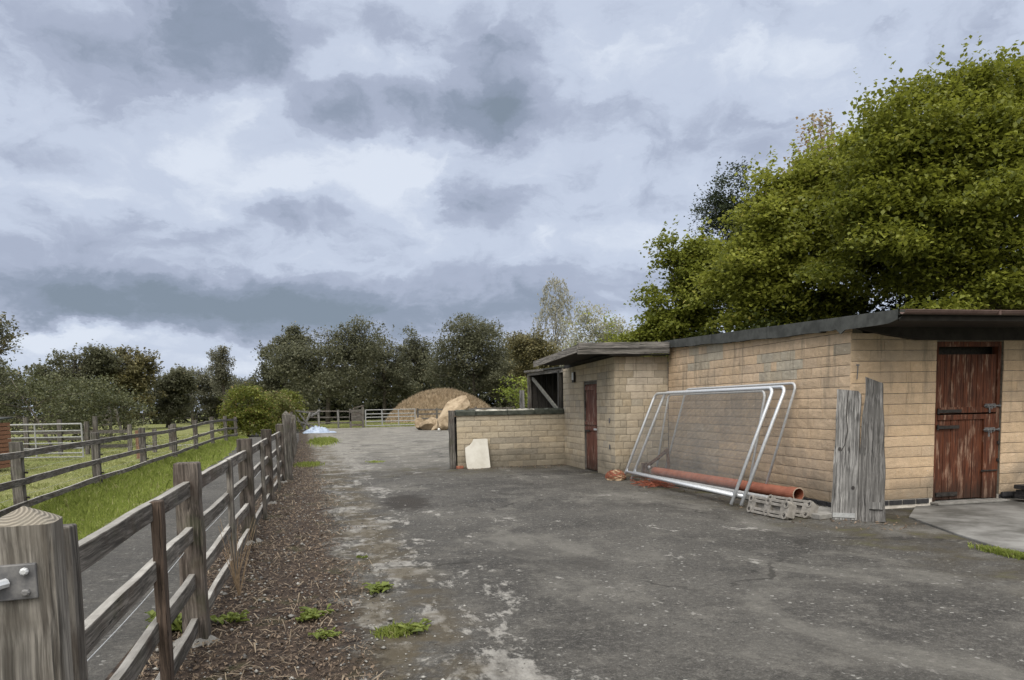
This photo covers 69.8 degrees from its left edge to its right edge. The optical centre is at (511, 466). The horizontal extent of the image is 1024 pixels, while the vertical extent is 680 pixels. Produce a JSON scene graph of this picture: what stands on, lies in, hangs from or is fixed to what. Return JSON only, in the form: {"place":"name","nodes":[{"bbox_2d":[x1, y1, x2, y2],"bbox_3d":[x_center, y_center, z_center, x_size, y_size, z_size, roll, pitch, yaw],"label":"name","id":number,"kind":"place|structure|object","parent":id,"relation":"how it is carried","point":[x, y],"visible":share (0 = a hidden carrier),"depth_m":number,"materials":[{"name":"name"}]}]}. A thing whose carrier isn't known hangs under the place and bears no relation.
{"place":"outdoors","nodes":[
{"label":"outdoors","id":0,"kind":"place"},
{"bbox_2d":[0,436,248,539],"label":"verge grass","id":1,"kind":"structure","parent":0,"point":[85,518],"depth_m":13.73,"materials":[{"name":"green plant"}]},
{"bbox_2d":[78,429,298,679],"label":"lane","id":2,"kind":"structure","parent":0,"point":[106,577],"depth_m":7.11,"materials":[{"name":"grey asphalt"}]},
{"bbox_2d":[214,382,283,435],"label":"hedge shrub","id":3,"kind":"object","parent":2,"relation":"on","point":[260,414],"visible":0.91,"depth_m":43.39,"materials":[{"name":"green plant"}]},
{"bbox_2d":[250,389,299,431],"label":"hedge shrub","id":4,"kind":"object","parent":2,"relation":"on","point":[282,399],"visible":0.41,"depth_m":47.70,"materials":[{"name":"green plant"}]},
{"bbox_2d":[273,385,311,429],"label":"hedge shrub","id":5,"kind":"object","parent":2,"relation":"on","point":[296,400],"visible":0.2,"depth_m":52.63,"materials":[{"name":"green plant"}]},
{"bbox_2d":[294,407,320,430],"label":"broken hurdle","id":6,"kind":"object","parent":2,"relation":"on","point":[306,420],"visible":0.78,"depth_m":50.28,"materials":[{"name":"grey wood"}]},
{"bbox_2d":[0,412,402,538],"bbox_3d":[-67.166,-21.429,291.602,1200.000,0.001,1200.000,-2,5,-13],"label":"ground","id":7,"kind":"structure","parent":0,"point":[205,428],"depth_m":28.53,"materials":[{"name":"green plant"}]},
{"bbox_2d":[0,417,12,468],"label":"slatted shelter","id":8,"kind":"object","parent":7,"relation":"on","point":[4,440],"visible":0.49,"depth_m":20.90,"materials":[{"name":"brown wood"}]},
{"bbox_2d":[0,311,24,430],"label":"tree","id":9,"kind":"object","parent":7,"relation":"on","point":[2,331],"visible":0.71,"depth_m":33.75,"materials":[{"name":"green plant"}]},
{"bbox_2d":[0,314,28,362],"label":"branch","id":10,"kind":"object","parent":9,"relation":"attached to","point":[8,341],"visible":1,"depth_m":32.93,"materials":[{"name":"green plant"}]},
{"bbox_2d":[0,358,39,422],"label":"tree","id":11,"kind":"object","parent":7,"relation":"on","point":[5,367],"visible":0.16,"depth_m":63.27,"materials":[{"name":"green plant"}]},
{"bbox_2d":[8,423,83,457],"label":"field gate","id":12,"kind":"structure","parent":7,"relation":"on","point":[36,443],"depth_m":25.09,"materials":[{"name":"metal"}]},
{"bbox_2d":[0,363,110,436],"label":"bramble thicket","id":13,"kind":"object","parent":7,"relation":"on","point":[63,383],"visible":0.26,"depth_m":43.22,"materials":[{"name":"green plant"}]},
{"bbox_2d":[24,339,126,429],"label":"tree","id":14,"kind":"object","parent":7,"relation":"on","point":[95,359],"visible":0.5,"depth_m":63.75,"materials":[{"name":"green plant"}]},
{"bbox_2d":[0,372,161,444],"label":"bramble thicket","id":15,"kind":"object","parent":7,"relation":"on","point":[121,395],"visible":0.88,"depth_m":32.92,"materials":[{"name":"green plant"}]},
{"bbox_2d":[11,416,156,454],"bbox_3d":[-16.848,-1.233,28.162,6.096,1.554,0.595,-1,5,-2],"label":"pen fence","id":16,"kind":"object","parent":7,"relation":"on","point":[87,432],"visible":0.62,"depth_m":28.06,"materials":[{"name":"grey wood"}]},
{"bbox_2d":[80,408,123,436],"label":"wooden gate","id":17,"kind":"structure","parent":7,"relation":"on","point":[117,417],"depth_m":48.19,"materials":[{"name":"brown wood"}]},
{"bbox_2d":[0,416,238,516],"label":"paddock fence","id":18,"kind":"object","parent":7,"relation":"on","point":[15,456],"visible":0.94,"depth_m":14.84,"materials":[{"name":"grey wood"}]},
{"bbox_2d":[81,344,167,429],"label":"tree","id":19,"kind":"object","parent":7,"relation":"on","point":[139,370],"visible":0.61,"depth_m":66.95,"materials":[{"name":"green plant"}]},
{"bbox_2d":[135,430,139,458],"bbox_3d":[-12.582,-0.733,24.733,0.168,0.950,0.147,-2,5,-13],"label":"short post","id":20,"kind":"object","parent":7,"relation":"on","point":[137,444],"visible":0.34,"depth_m":24.66,"materials":[{"name":"brown wood"}]},
{"bbox_2d":[106,412,215,423],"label":"distant fence","id":21,"kind":"object","parent":7,"relation":"on","point":[197,413],"visible":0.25,"depth_m":97.57,"materials":[{"name":"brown wood"}]},
{"bbox_2d":[140,366,206,426],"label":"tree","id":22,"kind":"object","parent":7,"relation":"on","point":[175,386],"visible":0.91,"depth_m":72.98,"materials":[{"name":"green plant"}]},
{"bbox_2d":[169,362,225,423],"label":"tree","id":23,"kind":"object","parent":7,"relation":"on","point":[203,390],"visible":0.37,"depth_m":88.01,"materials":[{"name":"green plant"}]},
{"bbox_2d":[204,345,237,408],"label":"tree","id":24,"kind":"object","parent":7,"relation":"on","point":[221,372],"visible":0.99,"depth_m":83.49,"materials":[{"name":"green plant"}]},
{"bbox_2d":[198,375,266,418],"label":"tree","id":25,"kind":"object","parent":7,"relation":"on","point":[220,401],"visible":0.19,"depth_m":91.11,"materials":[{"name":"green plant"}]},
{"bbox_2d":[240,321,320,408],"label":"tree","id":26,"kind":"object","parent":7,"relation":"on","point":[290,332],"visible":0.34,"depth_m":84.49,"materials":[{"name":"green plant"}]},
{"bbox_2d":[17,365,552,426],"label":"woodland","id":27,"kind":"object","parent":7,"relation":"on","point":[370,411],"visible":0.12,"depth_m":97.54,"materials":[{"name":"green plant"}]},
{"bbox_2d":[257,314,394,423],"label":"tree","id":28,"kind":"object","parent":7,"relation":"on","point":[331,360],"visible":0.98,"depth_m":71.47,"materials":[{"name":"green plant"}]},
{"bbox_2d":[303,408,351,427],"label":"rail fence","id":29,"kind":"object","parent":7,"relation":"on","point":[337,417],"visible":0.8,"depth_m":58.12,"materials":[{"name":"grey wood"}]},
{"bbox_2d":[349,405,364,427],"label":"board panel","id":30,"kind":"object","parent":7,"relation":"on","point":[356,415],"visible":1,"depth_m":58.10,"materials":[{"name":"grey wood"}]},
{"bbox_2d":[349,335,423,420],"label":"tree","id":31,"kind":"object","parent":7,"relation":"on","point":[396,369],"visible":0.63,"depth_m":82.57,"materials":[{"name":"green plant"}]},
{"bbox_2d":[387,323,441,407],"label":"tree","id":32,"kind":"object","parent":7,"relation":"on","point":[414,351],"visible":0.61,"depth_m":88.00,"materials":[{"name":"green plant"}]},
{"bbox_2d":[383,387,490,423],"bbox_3d":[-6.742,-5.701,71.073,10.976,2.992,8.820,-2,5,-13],"label":"earth mound","id":33,"kind":"object","parent":7,"relation":"on","point":[422,412],"visible":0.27,"depth_m":67.73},
{"bbox_2d":[417,312,514,402],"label":"tree","id":34,"kind":"object","parent":7,"relation":"on","point":[471,344],"visible":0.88,"depth_m":74.59,"materials":[{"name":"green plant"}]},
{"bbox_2d":[475,356,539,408],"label":"tree","id":35,"kind":"object","parent":7,"relation":"on","point":[499,374],"visible":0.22,"depth_m":72.85,"materials":[{"name":"green plant"}]},
{"bbox_2d":[491,330,553,398],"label":"tree","id":36,"kind":"object","parent":7,"relation":"on","point":[511,335],"visible":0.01,"depth_m":87.21,"materials":[{"name":"green plant"}]},
{"bbox_2d":[503,327,563,408],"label":"tree","id":37,"kind":"object","parent":7,"relation":"on","point":[528,350],"visible":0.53,"depth_m":56.83,"materials":[{"name":"green plant"}]},
{"bbox_2d":[529,273,579,354],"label":"birch tree","id":38,"kind":"object","parent":7,"relation":"on","point":[553,310],"visible":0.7,"depth_m":61.37,"materials":[{"name":"green plant"}]},
{"bbox_2d":[554,297,635,365],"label":"acacia tree","id":39,"kind":"object","parent":7,"relation":"on","point":[595,332],"visible":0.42,"depth_m":46.61,"materials":[{"name":"green plant"}]},
{"bbox_2d":[596,310,618,341],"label":"young tree","id":40,"kind":"object","parent":7,"relation":"on","point":[610,335],"visible":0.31,"depth_m":45.49,"materials":[{"name":"green plant"}]},
{"bbox_2d":[611,215,739,356],"bbox_3d":[6.645,-5.128,27.474,5.909,8.486,4.481,-5,6,-35],"label":"maple tree","id":41,"kind":"object","parent":7,"relation":"on","point":[661,324],"visible":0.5,"depth_m":26.81,"materials":[{"name":"green plant"}]},
{"bbox_2d":[659,156,759,326],"bbox_3d":[9.378,-7.494,32.059,5.967,12.341,4.522,-2,5,-13],"label":"dark tree","id":42,"kind":"object","parent":7,"relation":"on","point":[719,206],"visible":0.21,"depth_m":31.63,"materials":[{"name":"green plant"}]},
{"bbox_2d":[673,119,894,333],"bbox_3d":[9.888,-6.057,23.947,8.886,10.821,4.898,-2,5,-13],"label":"maple tree","id":43,"kind":"object","parent":7,"relation":"on","point":[764,248],"visible":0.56,"depth_m":22.83,"materials":[{"name":"green plant"}]},
{"bbox_2d":[766,108,845,193],"bbox_3d":[12.637,-7.560,29.030,6.726,12.824,2.876,-2,5,-13],"label":"pale topped tree","id":44,"kind":"object","parent":7,"relation":"on","point":[820,124],"visible":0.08,"depth_m":28.47,"materials":[{"name":"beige plant"}]},
{"bbox_2d":[673,182,980,339],"bbox_3d":[11.797,-4.976,23.567,15.102,8.660,6.196,0,5,10],"label":"hedge tree","id":45,"kind":"object","parent":7,"relation":"on","point":[863,310],"visible":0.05,"depth_m":22.76,"materials":[{"name":"green plant"}]},
{"bbox_2d":[776,35,1023,309],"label":"lime tree","id":46,"kind":"object","parent":7,"relation":"on","point":[951,156],"visible":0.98,"depth_m":18.81,"materials":[{"name":"green plant"}]},
{"bbox_2d":[301,422,414,428],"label":"field grass","id":47,"kind":"structure","parent":0,"point":[347,425],"depth_m":60.46,"materials":[{"name":"green plant"}]},
{"bbox_2d":[0,0,1023,415],"label":"sky","id":48,"kind":"structure","parent":0,"point":[181,180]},
{"bbox_2d":[105,426,1023,679],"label":"driveway","id":49,"kind":"structure","parent":0,"point":[732,592],"depth_m":6.24,"materials":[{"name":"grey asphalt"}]},
{"bbox_2d":[0,506,73,679],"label":"gatepost","id":50,"kind":"object","parent":49,"relation":"on","point":[35,637],"visible":1,"depth_m":2.02,"materials":[{"name":"wood"}]},
{"bbox_2d":[144,610,181,632],"bbox_3d":[-2.400,1.071,5.278,0.455,0.168,0.474,-4,6,-34],"label":"weed","id":51,"kind":"object","parent":49,"relation":"on","point":[176,624],"visible":0.26,"depth_m":5.16,"materials":[{"name":"green plant"}]},
{"bbox_2d":[63,424,286,679],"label":"post and rail fence","id":52,"kind":"object","parent":49,"relation":"on","point":[193,599],"visible":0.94,"depth_m":4.32,"materials":[{"name":"grey wood"}]},
{"bbox_2d":[210,610,249,624],"bbox_3d":[-2.073,1.107,5.380,0.304,0.064,0.271,-2,5,-13],"label":"weed","id":53,"kind":"object","parent":49,"relation":"on","point":[233,616],"visible":0.97,"depth_m":5.37,"materials":[{"name":"green plant"}]},
{"bbox_2d":[218,526,255,597],"bbox_3d":[-2.250,0.783,6.109,0.162,0.616,0.350,2,6,30],"label":"dead weed","id":54,"kind":"object","parent":49,"relation":"on","point":[237,584],"visible":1,"depth_m":6.08,"materials":[{"name":"brown plant"}]},
{"bbox_2d":[220,519,254,586],"bbox_3d":[-2.420,0.756,6.455,0.313,0.620,0.216,-2,5,-13],"label":"dead weed","id":55,"kind":"object","parent":49,"relation":"on","point":[232,564],"visible":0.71,"depth_m":6.46,"materials":[{"name":"brown plant"}]},
{"bbox_2d":[282,411,292,480],"bbox_3d":[-4.925,-0.455,16.070,0.173,1.530,0.159,-2,5,-13],"label":"pointed post","id":56,"kind":"object","parent":49,"relation":"on","point":[287,443],"visible":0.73,"depth_m":16.00,"materials":[{"name":"grey wood"}]},
{"bbox_2d":[137,444,444,679],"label":"leaf litter","id":57,"kind":"object","parent":49,"relation":"on","point":[289,661],"visible":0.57,"depth_m":5.96,"materials":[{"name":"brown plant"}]},
{"bbox_2d":[290,412,296,465],"bbox_3d":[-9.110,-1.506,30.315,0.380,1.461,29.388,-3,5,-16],"label":"post","id":58,"kind":"object","parent":49,"relation":"on","point":[293,433],"visible":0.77,"depth_m":23.18,"materials":[{"name":"grey wood"}]},
{"bbox_2d":[293,460,324,467],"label":"grass tuft","id":59,"kind":"object","parent":49,"relation":"on","point":[307,463],"visible":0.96,"depth_m":20.04,"materials":[{"name":"green plant"}]},
{"bbox_2d":[295,604,333,621],"bbox_3d":[-1.470,1.093,5.479,0.278,0.052,0.364,-2,5,-13],"label":"weed","id":60,"kind":"object","parent":49,"relation":"on","point":[309,614],"visible":0.99,"depth_m":5.45,"materials":[{"name":"green plant"}]},
{"bbox_2d":[303,425,335,433],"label":"plastic sheet","id":61,"kind":"object","parent":49,"relation":"on","point":[315,429],"visible":0.99,"depth_m":47.18,"materials":[{"name":"white plastic"}]},
{"bbox_2d":[307,435,342,446],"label":"grass tuft","id":62,"kind":"object","parent":49,"relation":"on","point":[323,441],"visible":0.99,"depth_m":32.95,"materials":[{"name":"green plant"}]},
{"bbox_2d":[308,627,341,639],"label":"weed","id":63,"kind":"object","parent":49,"relation":"on","point":[324,632],"visible":0.99,"depth_m":4.97,"materials":[{"name":"green plant"}]},
{"bbox_2d":[207,480,507,679],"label":"fallen leaves","id":64,"kind":"object","parent":49,"relation":"on","point":[326,658],"visible":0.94,"depth_m":6.22,"materials":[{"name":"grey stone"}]},
{"bbox_2d":[362,581,393,595],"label":"weed","id":65,"kind":"object","parent":49,"relation":"on","point":[378,587],"visible":1,"depth_m":6.18,"materials":[{"name":"green plant"}]},
{"bbox_2d":[365,409,415,425],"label":"farm gate","id":66,"kind":"structure","parent":49,"relation":"on","point":[398,416],"depth_m":58.37,"materials":[{"name":"metal"}]},
{"bbox_2d":[370,618,417,638],"bbox_3d":[-0.803,1.116,5.075,0.357,0.063,0.358,-2,5,-13],"label":"grass tuft","id":67,"kind":"object","parent":49,"relation":"on","point":[390,630],"visible":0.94,"depth_m":5.00,"materials":[{"name":"green plant"}]},
{"bbox_2d":[394,618,431,632],"bbox_3d":[-0.645,1.107,5.105,0.224,0.053,0.290,2,6,31],"label":"weed","id":68,"kind":"object","parent":49,"relation":"on","point":[419,626],"visible":0.99,"depth_m":5.07,"materials":[{"name":"green plant"}]},
{"bbox_2d":[415,417,423,429],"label":"boulder","id":69,"kind":"object","parent":49,"relation":"on","point":[418,421],"visible":0.77,"depth_m":49.35,"materials":[{"name":"stone"}]},
{"bbox_2d":[419,417,436,429],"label":"boulder","id":70,"kind":"object","parent":49,"relation":"on","point":[429,423],"visible":0.84,"depth_m":48.44,"materials":[{"name":"stone"}]},
{"bbox_2d":[437,415,447,429],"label":"boulder","id":71,"kind":"object","parent":49,"relation":"on","point":[442,423],"visible":0.73,"depth_m":47.37,"materials":[{"name":"stone"}]},
{"bbox_2d":[431,395,469,429],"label":"boulder","id":72,"kind":"object","parent":49,"relation":"on","point":[461,402],"visible":0.58,"depth_m":48.94,"materials":[{"name":"stone"}]},
{"bbox_2d":[448,410,455,468],"bbox_3d":[-1.486,-0.657,18.156,0.154,1.445,0.151,-2,5,-13],"label":"timber post","id":73,"kind":"object","parent":49,"relation":"on","point":[451,430],"visible":1,"depth_m":18.10,"materials":[{"name":"grey wood"}]},
{"bbox_2d":[416,406,514,418],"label":"rail fence","id":74,"kind":"object","parent":49,"relation":"on","point":[437,409],"visible":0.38,"depth_m":59.34,"materials":[{"name":"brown wood"}]},
{"bbox_2d":[465,439,489,468],"bbox_3d":[-0.854,-0.305,18.117,0.600,0.731,0.226,-2,5,-13],"label":"white board","id":75,"kind":"object","parent":49,"relation":"on","point":[477,453],"visible":1,"depth_m":18.10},
{"bbox_2d":[454,408,564,467],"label":"wall","id":76,"kind":"structure","parent":49,"relation":"on","point":[517,437],"depth_m":18.48,"materials":[{"name":"beige brick"}]},
{"bbox_2d":[492,374,527,408],"bbox_3d":[0.433,-2.145,27.797,2.045,2.729,2.039,3,6,42],"label":"shrub","id":77,"kind":"object","parent":49,"relation":"on","point":[507,392],"visible":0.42,"depth_m":27.52,"materials":[{"name":"green plant"}]},
{"bbox_2d":[519,390,524,408],"bbox_3d":[0.329,-1.368,22.876,0.140,2.000,0.121,-2,5,-13],"label":"fence post","id":78,"kind":"object","parent":49,"relation":"on","point":[522,402],"visible":0.3,"depth_m":22.76,"materials":[{"name":"grey wood"}]},
{"bbox_2d":[524,364,669,448],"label":"open shed","id":79,"kind":"structure","parent":49,"relation":"on","point":[545,389],"depth_m":22.20,"materials":[{"name":"grey wood"}]},
{"bbox_2d":[533,342,669,476],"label":"outhouse","id":80,"kind":"structure","parent":49,"relation":"on","point":[611,390],"depth_m":15.46,"materials":[{"name":"brick"}]},
{"bbox_2d":[585,384,596,424],"bbox_3d":[1.811,-1.406,16.734,0.067,0.920,0.820,-2,5,-13],"label":"upper door","id":81,"kind":"structure","parent":80,"relation":"in","point":[591,390],"depth_m":16.74,"materials":[{"name":"brown wood"}]},
{"bbox_2d":[585,425,597,470],"bbox_3d":[1.835,-0.430,16.816,0.063,1.019,0.820,-2,5,-13],"label":"lower door","id":82,"kind":"structure","parent":80,"relation":"in","point":[591,430],"depth_m":16.83,"materials":[{"name":"brown wood"}]},
{"bbox_2d":[605,470,625,480],"bbox_3d":[2.099,0.176,14.852,0.416,0.219,0.507,-2,5,-13],"label":"net bag","id":83,"kind":"object","parent":49,"relation":"on","point":[615,475],"visible":0.99,"depth_m":14.70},
{"bbox_2d":[630,477,677,487],"bbox_3d":[2.696,0.298,13.837,0.916,0.092,1.507,0,5,8],"label":"netting heap","id":84,"kind":"object","parent":49,"relation":"on","point":[655,483],"visible":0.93,"depth_m":13.63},
{"bbox_2d":[641,448,669,477],"bbox_3d":[2.888,-0.056,14.835,0.267,0.626,0.866,-4,6,-30],"label":"rusty frame","id":85,"kind":"object","parent":49,"relation":"on","point":[658,456],"visible":0.4,"depth_m":14.87,"materials":[{"name":"metal"}]},
{"bbox_2d":[467,464,924,529],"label":"wall foot litter","id":86,"kind":"object","parent":49,"relation":"on","point":[734,501],"depth_m":9.52,"materials":[{"name":"brown plant"}]},
{"bbox_2d":[624,387,773,504],"bbox_3d":[3.083,-0.470,12.902,0.809,1.730,4.413,-2,5,-13],"label":"steel barrier","id":87,"kind":"object","parent":49,"relation":"on","point":[734,493],"visible":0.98,"depth_m":12.35,"materials":[{"name":"metal"}]},
{"bbox_2d":[648,475,767,498],"bbox_3d":[3.307,0.362,12.756,0.130,0.089,3.766,-3,5,-17],"label":"drain channel","id":88,"kind":"object","parent":49,"relation":"on","point":[748,494],"visible":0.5,"depth_m":12.12,"materials":[{"name":"grey concrete"}]},
{"bbox_2d":[631,385,785,505],"bbox_3d":[3.214,-0.466,12.733,0.829,1.746,4.304,-2,5,-13],"label":"steel barrier","id":89,"kind":"object","parent":49,"relation":"on","point":[745,493],"visible":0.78,"depth_m":10.75,"materials":[{"name":"silver metal"}]},
{"bbox_2d":[656,390,765,491],"bbox_3d":[3.502,-0.506,13.439,0.319,1.693,3.656,-2,5,-13],"label":"steel barrier","id":90,"kind":"object","parent":49,"relation":"on","point":[756,445],"visible":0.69,"depth_m":12.44,"materials":[{"name":"silver metal"}]},
{"bbox_2d":[665,382,795,494],"bbox_3d":[3.679,-0.522,13.005,0.354,1.795,4.055,-2,5,-13],"label":"steel barrier","id":91,"kind":"object","parent":49,"relation":"on","point":[793,384],"visible":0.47,"depth_m":12.44,"materials":[{"name":"metal"}]},
{"bbox_2d":[746,495,796,519],"bbox_3d":[3.464,0.550,9.819,0.188,0.264,0.820,-3,5,-19],"label":"foot block","id":92,"kind":"object","parent":49,"relation":"on","point":[780,509],"depth_m":9.74,"materials":[{"name":"grey concrete"}]},
{"bbox_2d":[767,495,818,518],"bbox_3d":[3.757,0.554,9.900,0.219,0.272,0.820,-3,5,-23],"label":"foot block","id":93,"kind":"object","parent":49,"relation":"on","point":[805,509],"depth_m":9.62,"materials":[{"name":"grey concrete"}]},
{"bbox_2d":[795,506,831,519],"bbox_3d":[4.063,0.613,9.857,0.620,0.070,0.750,-3,5,-25],"label":"paving slab","id":94,"kind":"object","parent":49,"relation":"on","point":[822,513],"depth_m":9.48,"materials":[{"name":"grey concrete"}]},
{"bbox_2d":[665,309,1023,508],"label":"stable block","id":95,"kind":"structure","parent":49,"relation":"on","point":[952,380],"depth_m":10.49,"materials":[{"name":"brick"}]},
{"bbox_2d":[935,414,999,499],"bbox_3d":[6.504,-0.134,10.464,1.090,1.210,0.110,-2,5,-13],"label":"lower door","id":96,"kind":"structure","parent":95,"relation":"in","point":[965,443],"depth_m":10.48,"materials":[{"name":"brown wood"}]},
{"bbox_2d":[937,354,1000,413],"bbox_3d":[6.484,-1.165,10.376,1.090,0.831,0.105,-2,5,-13],"label":"upper door","id":97,"kind":"structure","parent":95,"relation":"in","point":[966,382],"depth_m":10.39,"materials":[{"name":"brown wood"}]},
{"bbox_2d":[831,389,861,519],"bbox_3d":[4.376,-0.175,9.593,0.318,1.800,0.060,-3,-17,39],"label":"timber plank","id":98,"kind":"object","parent":49,"relation":"on","point":[845,465],"visible":0.99,"depth_m":9.56,"materials":[{"name":"grey weathered wood wood"}]},
{"bbox_2d":[855,377,885,522],"bbox_3d":[4.623,-0.243,9.421,0.350,1.960,0.090,-3,-17,39],"label":"timber plank","id":99,"kind":"object","parent":49,"relation":"on","point":[871,483],"visible":0.98,"depth_m":9.37,"materials":[{"name":"grey wood"}]},
{"bbox_2d":[909,500,1023,551],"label":"concrete slab","id":100,"kind":"structure","parent":49,"relation":"on","point":[1000,524],"depth_m":8.97,"materials":[{"name":"grey concrete"}]},
{"bbox_2d":[1014,484,1023,498],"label":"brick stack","id":101,"kind":"object","parent":100,"relation":"on","point":[1019,494],"visible":1,"depth_m":10.44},
{"bbox_2d":[967,542,1023,559],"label":"grass tuft","id":102,"kind":"object","parent":49,"relation":"on","point":[1008,552],"visible":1,"depth_m":7.14,"materials":[{"name":"green plant"}]},
{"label":"pipe blocks","id":103,"kind":"object","parent":49,"relation":"on","visible":0},
{"bbox_2d":[651,467,803,499],"bbox_3d":[3.538,0.251,12.781,0.198,0.201,4.399,-3,5,-17],"label":"drain pipe","id":104,"kind":"object","parent":103,"relation":"on","point":[777,490],"visible":0.73,"depth_m":11.95,"materials":[{"name":"orange plastic"}]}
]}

